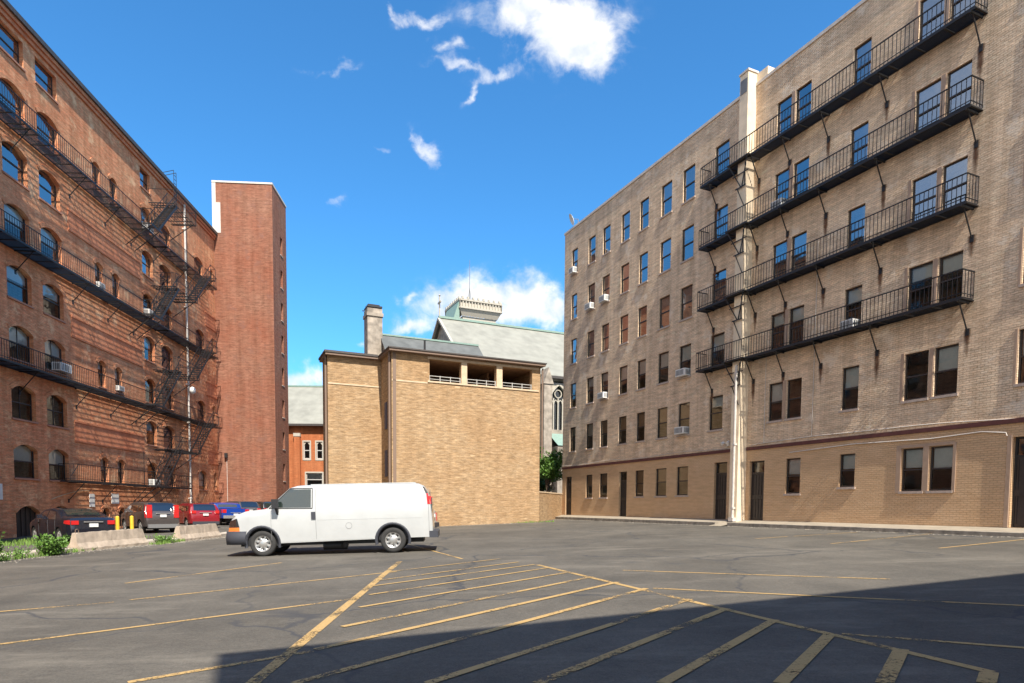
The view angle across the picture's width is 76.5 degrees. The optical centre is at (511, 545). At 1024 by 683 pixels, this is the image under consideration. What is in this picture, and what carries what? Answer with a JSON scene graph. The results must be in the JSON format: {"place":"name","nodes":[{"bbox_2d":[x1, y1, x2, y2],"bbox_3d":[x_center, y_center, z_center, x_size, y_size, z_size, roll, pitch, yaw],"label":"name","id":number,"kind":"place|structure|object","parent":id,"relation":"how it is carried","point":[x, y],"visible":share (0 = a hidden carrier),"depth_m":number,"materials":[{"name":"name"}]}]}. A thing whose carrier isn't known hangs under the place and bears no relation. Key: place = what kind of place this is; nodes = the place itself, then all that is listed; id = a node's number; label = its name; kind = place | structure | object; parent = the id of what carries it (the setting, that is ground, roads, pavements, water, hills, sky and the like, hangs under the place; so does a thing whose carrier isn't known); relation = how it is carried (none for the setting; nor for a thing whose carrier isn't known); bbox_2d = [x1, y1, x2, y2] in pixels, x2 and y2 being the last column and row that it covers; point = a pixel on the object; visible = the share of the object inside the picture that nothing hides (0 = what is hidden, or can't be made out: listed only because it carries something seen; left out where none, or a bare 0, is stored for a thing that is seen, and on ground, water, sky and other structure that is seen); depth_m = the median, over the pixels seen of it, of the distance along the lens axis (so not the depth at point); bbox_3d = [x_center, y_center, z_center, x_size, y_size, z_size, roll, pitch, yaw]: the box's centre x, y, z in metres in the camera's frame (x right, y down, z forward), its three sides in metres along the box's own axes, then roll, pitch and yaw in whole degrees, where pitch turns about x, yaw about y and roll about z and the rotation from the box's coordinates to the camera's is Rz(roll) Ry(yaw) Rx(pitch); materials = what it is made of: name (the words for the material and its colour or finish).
{"place":"outdoors","nodes":[
{"label":"outdoors","id":0,"kind":"place"},
{"bbox_2d":[1,534,149,545],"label":"grass","id":1,"kind":"structure","parent":0,"point":[19,542],"depth_m":27.17,"materials":[{"name":"plant"}]},
{"bbox_2d":[1,537,225,562],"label":"gravel","id":2,"kind":"structure","parent":0,"point":[120,547],"depth_m":24.03,"materials":[{"name":"gravel"}]},
{"bbox_2d":[226,501,260,510],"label":"parked jeep","id":3,"kind":"object","parent":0,"point":[251,505],"visible":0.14,"depth_m":50.62,"materials":[{"name":"grey paint"}]},
{"bbox_2d":[8,0,860,384],"label":"sky","id":4,"kind":"structure","parent":0,"point":[407,146],"materials":[{"name":"blue"}]},
{"bbox_2d":[0,519,1023,682],"bbox_3d":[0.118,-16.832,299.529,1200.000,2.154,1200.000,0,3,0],"label":"parking lot","id":5,"kind":"structure","parent":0,"point":[567,601],"depth_m":9.05,"materials":[{"name":"asphalt"}]},
{"bbox_2d":[27,531,69,555],"bbox_3d":[-14.705,-0.031,20.811,0.954,0.852,1.150,0,3,0],"label":"shrub","id":6,"kind":"object","parent":5,"relation":"on","point":[51,547],"visible":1,"depth_m":20.60,"materials":[{"name":"green plant"}]},
{"bbox_2d":[0,546,97,561],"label":"kerb grass","id":7,"kind":"structure","parent":5,"relation":"on","point":[40,554],"depth_m":20.25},
{"bbox_2d":[30,508,114,540],"bbox_3d":[-18.849,-0.889,27.739,4.940,1.480,2.151,3,4,37],"label":"parked saloon","id":8,"kind":"object","parent":5,"relation":"on","point":[61,522],"visible":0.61,"depth_m":26.60,"materials":[{"name":"black paint"}]},
{"bbox_2d":[63,509,100,514],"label":"rear window","id":9,"kind":"structure","parent":8,"relation":"in","point":[68,511],"depth_m":26.95,"materials":[{"name":"grey glass"}]},
{"bbox_2d":[67,528,148,550],"bbox_3d":[-14.881,-0.286,24.038,0.576,0.829,3.316,1,4,9],"label":"concrete barrier","id":10,"kind":"object","parent":5,"relation":"on","point":[87,541],"visible":0.92,"depth_m":23.70,"materials":[{"name":"brown"}]},
{"bbox_2d":[0,0,218,538],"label":"loft building","id":11,"kind":"structure","parent":5,"relation":"on","point":[46,427],"depth_m":38.68,"materials":[{"name":"red brick"}]},
{"bbox_2d":[0,24,25,72],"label":"window","id":12,"kind":"structure","parent":11,"relation":"in","point":[17,63],"depth_m":31.97,"materials":[{"name":"brown"}]},
{"bbox_2d":[4,204,25,242],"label":"window","id":13,"kind":"structure","parent":11,"relation":"in","point":[8,209],"depth_m":32.25,"materials":[{"name":"blue"}]},
{"bbox_2d":[2,141,29,191],"bbox_3d":[-24.526,-18.787,31.930,0.330,1.770,1.920,0,3,-4],"label":"window","id":14,"kind":"structure","parent":11,"relation":"in","point":[11,163],"depth_m":32.18,"materials":[{"name":"brown"}]},
{"bbox_2d":[6,265,33,308],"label":"window","id":15,"kind":"structure","parent":11,"relation":"in","point":[18,278],"depth_m":32.48,"materials":[{"name":"blue"}]},
{"bbox_2d":[9,326,35,365],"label":"window","id":16,"kind":"structure","parent":11,"relation":"in","point":[16,335],"depth_m":32.64,"materials":[{"name":"grey"}]},
{"bbox_2d":[11,386,38,423],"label":"window","id":17,"kind":"structure","parent":11,"relation":"in","point":[14,418],"depth_m":32.76,"materials":[{"name":"grey"}]},
{"bbox_2d":[16,506,35,536],"bbox_3d":[-24.796,-1.150,32.975,0.080,1.750,1.800,0,3,-4],"label":"cellar door","id":18,"kind":"structure","parent":11,"relation":"in","point":[25,515],"depth_m":33.04,"materials":[{"name":"paint"}]},
{"bbox_2d":[13,445,40,480],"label":"window","id":19,"kind":"structure","parent":11,"relation":"in","point":[22,453],"depth_m":33.03,"materials":[{"name":"grey"}]},
{"bbox_2d":[35,60,58,104],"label":"window","id":20,"kind":"structure","parent":11,"relation":"in","point":[51,96],"depth_m":34.47,"materials":[{"name":"grey"}]},
{"bbox_2d":[41,227,57,261],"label":"window","id":21,"kind":"structure","parent":11,"relation":"in","point":[45,232],"depth_m":34.96,"materials":[{"name":"blue"}]},
{"bbox_2d":[39,170,62,214],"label":"window","id":22,"kind":"structure","parent":11,"relation":"in","point":[54,194],"depth_m":34.81,"materials":[{"name":"grey"}]},
{"bbox_2d":[43,284,65,323],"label":"window","id":23,"kind":"structure","parent":11,"relation":"in","point":[48,292],"depth_m":35.14,"materials":[{"name":"grey"}]},
{"bbox_2d":[45,340,67,376],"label":"window","id":24,"kind":"structure","parent":11,"relation":"in","point":[51,349],"depth_m":35.24,"materials":[{"name":"grey"}]},
{"bbox_2d":[49,450,65,481],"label":"window","id":25,"kind":"structure","parent":11,"relation":"in","point":[55,457],"depth_m":35.62,"materials":[{"name":"grey"}]},
{"bbox_2d":[47,395,69,429],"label":"window","id":26,"kind":"structure","parent":11,"relation":"in","point":[52,410],"depth_m":35.37,"materials":[{"name":"grey"}]},
{"bbox_2d":[51,362,71,373],"bbox_3d":[-24.617,-9.730,35.509,0.512,0.440,0.974,0,3,-4],"label":"air conditioner","id":27,"kind":"object","parent":11,"relation":"attached to","point":[62,367],"visible":0.98,"depth_m":35.19,"materials":[{"name":"white plastic"}]},
{"bbox_2d":[0,80,219,502],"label":"fire escape","id":28,"kind":"object","parent":11,"relation":"attached to","point":[179,335],"visible":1,"depth_m":41.72,"materials":[{"name":"black paint"}]},
{"bbox_2d":[161,346,169,369],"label":"window","id":29,"kind":"structure","parent":11,"relation":"in","point":[164,352],"depth_m":48.45,"materials":[{"name":"grey"}]},
{"bbox_2d":[163,426,171,448],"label":"window","id":30,"kind":"structure","parent":11,"relation":"in","point":[166,430],"depth_m":48.86,"materials":[{"name":"grey"}]},
{"bbox_2d":[121,502,179,532],"bbox_3d":[-20.504,-1.638,36.682,4.590,1.700,2.167,3,4,43],"label":"parked suv","id":31,"kind":"object","parent":5,"relation":"on","point":[155,516],"visible":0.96,"depth_m":35.33,"materials":[{"name":"grey paint"}]},
{"bbox_2d":[173,523,220,540],"bbox_3d":[-14.016,-0.658,28.915,0.576,0.830,3.069,1,4,5],"label":"concrete barrier","id":32,"kind":"object","parent":5,"relation":"on","point":[196,532],"visible":0.93,"depth_m":28.60,"materials":[{"name":"brown"}]},
{"bbox_2d":[179,503,219,525],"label":"parked suv","id":33,"kind":"object","parent":5,"relation":"on","point":[197,513],"visible":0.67,"depth_m":40.37,"materials":[{"name":"red paint"}]},
{"bbox_2d":[209,502,248,524],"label":"pickup truck","id":34,"kind":"object","parent":5,"relation":"on","point":[229,512],"visible":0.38,"depth_m":45.41,"materials":[{"name":"blue paint"}]},
{"bbox_2d":[211,180,288,502],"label":"brick tower","id":35,"kind":"structure","parent":5,"relation":"on","point":[249,222],"depth_m":57.99,"materials":[{"name":"red"}]},
{"bbox_2d":[288,385,323,487],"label":"school building","id":36,"kind":"structure","parent":5,"relation":"on","point":[305,416],"depth_m":79.59,"materials":[{"name":"orange brick"}]},
{"bbox_2d":[306,473,321,484],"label":"window","id":37,"kind":"structure","parent":36,"relation":"in","point":[309,476],"depth_m":79.83,"materials":[{"name":"white glass"}]},
{"bbox_2d":[226,482,439,555],"bbox_3d":[-5.454,-0.847,20.103,6.320,2.092,2.521,-2,4,-5],"label":"cargo van","id":38,"kind":"object","parent":5,"relation":"on","point":[394,517],"visible":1,"depth_m":19.19,"materials":[{"name":"white paint"}]},
{"bbox_2d":[362,304,482,355],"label":"parish hall","id":39,"kind":"structure","parent":5,"relation":"on","point":[377,341],"depth_m":59.07,"materials":[{"name":"stone"}]},
{"bbox_2d":[318,340,546,525],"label":"terrace building","id":40,"kind":"structure","parent":5,"relation":"on","point":[457,435],"depth_m":37.66,"materials":[{"name":"beige brick"}]},
{"bbox_2d":[445,266,501,322],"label":"church tower","id":41,"kind":"structure","parent":5,"relation":"on","point":[472,308],"depth_m":82.86,"materials":[{"name":"stone"}]},
{"bbox_2d":[431,294,563,492],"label":"church","id":42,"kind":"structure","parent":5,"relation":"on","point":[498,340],"depth_m":67.91,"materials":[{"name":"stone"}]},
{"bbox_2d":[539,491,562,521],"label":"wall","id":43,"kind":"structure","parent":5,"relation":"on","point":[550,505],"depth_m":42.44,"materials":[{"name":"beige brick"}]},
{"bbox_2d":[540,447,562,491],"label":"leafy tree","id":44,"kind":"object","parent":5,"relation":"on","point":[550,467],"visible":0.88,"depth_m":47.94,"materials":[{"name":"green plant"}]},
{"bbox_2d":[562,0,1023,527],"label":"apartment building","id":45,"kind":"structure","parent":5,"relation":"on","point":[918,420],"depth_m":26.49,"materials":[{"name":"beige brick"}]},
{"bbox_2d":[567,477,571,514],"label":"door","id":46,"kind":"structure","parent":45,"relation":"in","point":[568,485],"depth_m":45.20,"materials":[{"name":"brown"}]},
{"bbox_2d":[598,473,606,498],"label":"window","id":47,"kind":"structure","parent":45,"relation":"in","point":[603,482],"depth_m":41.10,"materials":[{"name":"grey"}]},
{"bbox_2d":[617,416,626,445],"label":"window","id":48,"kind":"structure","parent":45,"relation":"in","point":[622,421],"depth_m":39.08,"materials":[{"name":"brown"}]},
{"bbox_2d":[618,366,626,395],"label":"window","id":49,"kind":"structure","parent":45,"relation":"in","point":[624,370],"depth_m":38.86,"materials":[{"name":"grey"}]},
{"bbox_2d":[620,472,626,515],"bbox_3d":[6.777,-3.101,38.981,0.080,2.670,0.800,-1,4,-24],"label":"door","id":50,"kind":"structure","parent":45,"relation":"in","point":[623,482],"depth_m":39.10,"materials":[{"name":"brown"}]},
{"bbox_2d":[619,263,628,295],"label":"window","id":51,"kind":"structure","parent":45,"relation":"in","point":[626,269],"depth_m":38.46,"materials":[{"name":"brown"}]},
{"bbox_2d":[620,211,629,244],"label":"window","id":52,"kind":"structure","parent":45,"relation":"in","point":[626,223],"depth_m":38.32,"materials":[{"name":"blue"}]},
{"bbox_2d":[633,470,643,497],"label":"window","id":53,"kind":"structure","parent":45,"relation":"in","point":[640,474],"depth_m":37.53,"materials":[{"name":"grey"}]},
{"bbox_2d":[635,412,644,442],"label":"window","id":54,"kind":"structure","parent":45,"relation":"in","point":[640,417],"depth_m":37.34,"materials":[{"name":"brown"}]},
{"bbox_2d":[635,359,645,391],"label":"window","id":55,"kind":"structure","parent":45,"relation":"in","point":[641,365],"depth_m":37.16,"materials":[{"name":"grey"}]},
{"bbox_2d":[654,468,666,497],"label":"window","id":56,"kind":"structure","parent":45,"relation":"in","point":[662,473],"depth_m":35.74,"materials":[{"name":"brown"}]},
{"bbox_2d":[655,407,667,439],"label":"window","id":57,"kind":"structure","parent":45,"relation":"in","point":[663,413],"depth_m":35.51,"materials":[{"name":"grey"}]},
{"bbox_2d":[656,351,668,385],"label":"window","id":58,"kind":"structure","parent":45,"relation":"in","point":[663,359],"depth_m":35.36,"materials":[{"name":"grey"}]},
{"bbox_2d":[657,295,669,330],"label":"window","id":59,"kind":"structure","parent":45,"relation":"in","point":[664,302],"depth_m":35.22,"materials":[{"name":"brown"}]},
{"bbox_2d":[658,238,670,275],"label":"window","id":60,"kind":"structure","parent":45,"relation":"in","point":[666,248],"depth_m":35.00,"materials":[{"name":"blue"}]},
{"bbox_2d":[660,181,671,219],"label":"window","id":61,"kind":"structure","parent":45,"relation":"in","point":[668,190],"depth_m":34.82,"materials":[{"name":"blue"}]},
{"bbox_2d":[674,426,688,434],"bbox_3d":[8.856,-5.985,33.764,0.512,0.360,0.754,-1,4,-24],"label":"air conditioner","id":62,"kind":"object","parent":45,"relation":"attached to","point":[681,430],"visible":0.99,"depth_m":33.48,"materials":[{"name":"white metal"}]},
{"bbox_2d":[675,466,687,496],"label":"window","id":63,"kind":"structure","parent":45,"relation":"in","point":[683,471],"depth_m":34.05,"materials":[{"name":"brown"}]},
{"bbox_2d":[675,368,690,377],"bbox_3d":[8.876,-8.940,33.587,0.512,0.360,0.754,-1,4,-24],"label":"air conditioner","id":64,"kind":"object","parent":45,"relation":"attached to","point":[681,372],"visible":0.99,"depth_m":33.35,"materials":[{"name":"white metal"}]},
{"bbox_2d":[676,402,689,436],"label":"window","id":65,"kind":"structure","parent":45,"relation":"in","point":[684,410],"depth_m":33.87,"materials":[{"name":"grey"}]},
{"bbox_2d":[677,344,690,379],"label":"window","id":66,"kind":"structure","parent":45,"relation":"in","point":[685,356],"depth_m":33.72,"materials":[{"name":"grey"}]},
{"bbox_2d":[679,284,692,322],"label":"window","id":67,"kind":"structure","parent":45,"relation":"in","point":[687,292],"depth_m":33.50,"materials":[{"name":"brown"}]},
{"bbox_2d":[680,225,693,264],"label":"window","id":68,"kind":"structure","parent":45,"relation":"in","point":[688,234],"depth_m":33.34,"materials":[{"name":"blue"}]},
{"bbox_2d":[681,164,694,205],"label":"window","id":69,"kind":"structure","parent":45,"relation":"in","point":[689,177],"depth_m":33.19,"materials":[{"name":"blue"}]},
{"bbox_2d":[707,395,722,432],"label":"window","id":70,"kind":"structure","parent":45,"relation":"in","point":[718,401],"depth_m":31.69,"materials":[{"name":"grey"}]},
{"bbox_2d":[711,332,724,365],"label":"window","id":71,"kind":"structure","parent":45,"relation":"in","point":[719,340],"depth_m":31.50,"materials":[{"name":"grey"}]},
{"bbox_2d":[715,462,726,518],"bbox_3d":[10.192,-2.660,31.423,0.080,2.740,0.870,-1,4,-24],"label":"door","id":72,"kind":"structure","parent":45,"relation":"in","point":[721,478],"depth_m":31.51,"materials":[{"name":"brown"}]},
{"bbox_2d":[715,204,727,238],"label":"window","id":73,"kind":"structure","parent":45,"relation":"in","point":[723,212],"depth_m":31.15,"materials":[{"name":"blue"}]},
{"bbox_2d":[716,139,729,175],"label":"window","id":74,"kind":"structure","parent":45,"relation":"in","point":[725,147],"depth_m":30.96,"materials":[{"name":"blue"}]},
{"bbox_2d":[750,461,764,519],"bbox_3d":[11.145,-2.487,29.314,0.080,2.660,0.870,-1,4,-24],"label":"door","id":75,"kind":"structure","parent":45,"relation":"in","point":[757,479],"depth_m":29.39,"materials":[{"name":"brown"}]},
{"bbox_2d":[766,382,782,423],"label":"window","id":76,"kind":"structure","parent":45,"relation":"in","point":[776,390],"depth_m":28.30,"materials":[{"name":"grey"}]},
{"bbox_2d":[771,312,784,348],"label":"window","id":77,"kind":"structure","parent":45,"relation":"in","point":[779,320],"depth_m":28.12,"materials":[{"name":"grey"}]},
{"bbox_2d":[783,458,800,495],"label":"window","id":78,"kind":"structure","parent":45,"relation":"in","point":[794,468],"depth_m":27.53,"materials":[{"name":"grey"}]},
{"bbox_2d":[784,378,801,420],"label":"window","id":79,"kind":"structure","parent":45,"relation":"in","point":[796,417],"depth_m":27.53,"materials":[{"name":"grey"}]},
{"bbox_2d":[790,305,803,343],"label":"window","id":80,"kind":"structure","parent":45,"relation":"in","point":[798,314],"depth_m":27.24,"materials":[{"name":"grey"}]},
{"bbox_2d":[792,231,806,270],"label":"window","id":81,"kind":"structure","parent":45,"relation":"in","point":[801,240],"depth_m":27.04,"materials":[{"name":"blue"}]},
{"bbox_2d":[696,268,974,404],"bbox_3d":[11.795,-7.638,26.316,0.788,2.924,12.590,-1,4,-24],"label":"iron gallery","id":82,"kind":"object","parent":45,"relation":"attached to","point":[959,301],"visible":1,"depth_m":24.50,"materials":[{"name":"black"}]},
{"bbox_2d":[697,172,979,338],"bbox_3d":[11.816,-10.562,26.141,0.788,2.924,12.590,-1,4,-24],"label":"iron gallery","id":83,"kind":"object","parent":45,"relation":"attached to","point":[922,223],"visible":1,"depth_m":24.29,"materials":[{"name":"black"}]},
{"bbox_2d":[699,74,983,271],"bbox_3d":[11.836,-13.477,25.967,0.788,2.924,12.590,-1,4,-24],"label":"iron gallery","id":84,"kind":"object","parent":45,"relation":"attached to","point":[965,112],"visible":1,"depth_m":24.12,"materials":[{"name":"black"}]},
{"bbox_2d":[700,0,987,208],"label":"iron gallery","id":85,"kind":"object","parent":45,"relation":"attached to","point":[962,21],"visible":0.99,"depth_m":24.08,"materials":[{"name":"black"}]},
{"bbox_2d":[836,453,854,489],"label":"window","id":86,"kind":"structure","parent":45,"relation":"in","point":[849,461],"depth_m":25.13,"materials":[{"name":"grey"}]},
{"bbox_2d":[838,365,858,412],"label":"window","id":87,"kind":"structure","parent":45,"relation":"in","point":[852,375],"depth_m":24.95,"materials":[{"name":"grey"}]},
{"bbox_2d":[840,318,860,329],"bbox_3d":[12.887,-8.381,24.712,0.512,0.360,0.564,-1,4,-24],"label":"air conditioner","id":88,"kind":"object","parent":45,"relation":"attached to","point":[854,320],"visible":0.56,"depth_m":24.51,"materials":[{"name":"white metal"}]},
{"bbox_2d":[845,285,861,319],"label":"window","id":89,"kind":"structure","parent":45,"relation":"in","point":[855,295],"depth_m":24.77,"materials":[{"name":"grey"}]},
{"bbox_2d":[848,204,864,247],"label":"window","id":90,"kind":"structure","parent":45,"relation":"in","point":[849,236],"depth_m":24.78,"materials":[{"name":"grey"}]},
{"bbox_2d":[851,121,868,166],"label":"window","id":91,"kind":"structure","parent":45,"relation":"in","point":[863,131],"depth_m":24.45,"materials":[{"name":"blue"}]},
{"bbox_2d":[854,38,871,83],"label":"window","id":92,"kind":"structure","parent":45,"relation":"in","point":[866,48],"depth_m":24.24,"materials":[{"name":"blue"}]},
{"bbox_2d":[898,448,922,493],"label":"window","id":93,"kind":"structure","parent":45,"relation":"in","point":[914,457],"depth_m":22.78,"materials":[{"name":"grey"}]},
{"bbox_2d":[900,350,928,403],"bbox_3d":[14.014,-5.842,22.508,0.180,1.710,0.970,-1,4,-24],"label":"window","id":94,"kind":"structure","parent":45,"relation":"in","point":[906,400],"depth_m":22.72,"materials":[{"name":"grey"}]},
{"bbox_2d":[908,261,932,310],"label":"window","id":95,"kind":"structure","parent":45,"relation":"in","point":[924,272],"depth_m":22.43,"materials":[{"name":"grey"}]},
{"bbox_2d":[912,171,936,221],"bbox_3d":[14.105,-11.797,22.174,0.072,1.620,0.850,-1,4,-24],"label":"window","id":96,"kind":"structure","parent":45,"relation":"in","point":[914,186],"depth_m":22.44,"materials":[{"name":"grey"}]},
{"bbox_2d":[916,79,940,131],"bbox_3d":[14.145,-14.752,22.006,0.114,1.620,0.850,-1,4,-24],"label":"window","id":97,"kind":"structure","parent":45,"relation":"in","point":[936,89],"depth_m":22.07,"materials":[{"name":"grey"}]},
{"bbox_2d":[920,0,943,40],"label":"window","id":98,"kind":"structure","parent":45,"relation":"in","point":[922,3],"depth_m":22.13,"materials":[{"name":"grey"}]},
{"bbox_2d":[925,445,952,492],"bbox_3d":[14.420,-2.556,21.805,0.222,1.580,0.880,-1,4,-24],"label":"window","id":99,"kind":"structure","parent":45,"relation":"in","point":[943,457],"depth_m":21.89,"materials":[{"name":"grey"}]},
{"bbox_2d":[930,343,958,399],"bbox_3d":[14.451,-5.784,21.593,0.222,1.710,0.900,-1,4,-24],"label":"window","id":100,"kind":"structure","parent":45,"relation":"in","point":[948,357],"depth_m":21.66,"materials":[{"name":"grey"}]},
{"bbox_2d":[938,251,962,301],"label":"window","id":101,"kind":"structure","parent":45,"relation":"in","point":[953,263],"depth_m":21.51,"materials":[{"name":"grey"}]},
{"bbox_2d":[943,156,967,208],"bbox_3d":[14.523,-11.738,21.250,0.072,1.620,0.780,-1,4,-24],"label":"window","id":102,"kind":"structure","parent":45,"relation":"in","point":[945,168],"depth_m":21.52,"materials":[{"name":"grey"}]},
{"bbox_2d":[947,60,971,114],"bbox_3d":[14.543,-14.693,21.073,0.072,1.620,0.780,-1,4,-24],"label":"window","id":103,"kind":"structure","parent":45,"relation":"in","point":[949,79],"depth_m":21.33,"materials":[{"name":"grey"}]},
{"bbox_2d":[1011,437,1023,526],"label":"door","id":104,"kind":"structure","parent":45,"relation":"in","point":[1017,520],"depth_m":19.79,"materials":[{"name":"black plastic"}]},
{"bbox_2d":[1013,329,1023,386],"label":"window","id":105,"kind":"structure","parent":45,"relation":"in","point":[1020,383],"depth_m":19.61,"materials":[{"name":"grey"}]},
{"bbox_2d":[555,515,727,524],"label":"pavement","id":106,"kind":"structure","parent":0,"point":[653,520],"depth_m":35.08,"materials":[{"name":"concrete"}]},
{"bbox_2d":[560,519,1021,538],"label":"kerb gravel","id":107,"kind":"structure","parent":0,"point":[809,529],"depth_m":24.65,"materials":[{"name":"gravel"}]},
{"bbox_2d":[727,520,1023,536],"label":"pavement","id":108,"kind":"structure","parent":0,"point":[980,531],"depth_m":22.42,"materials":[{"name":"concrete"}]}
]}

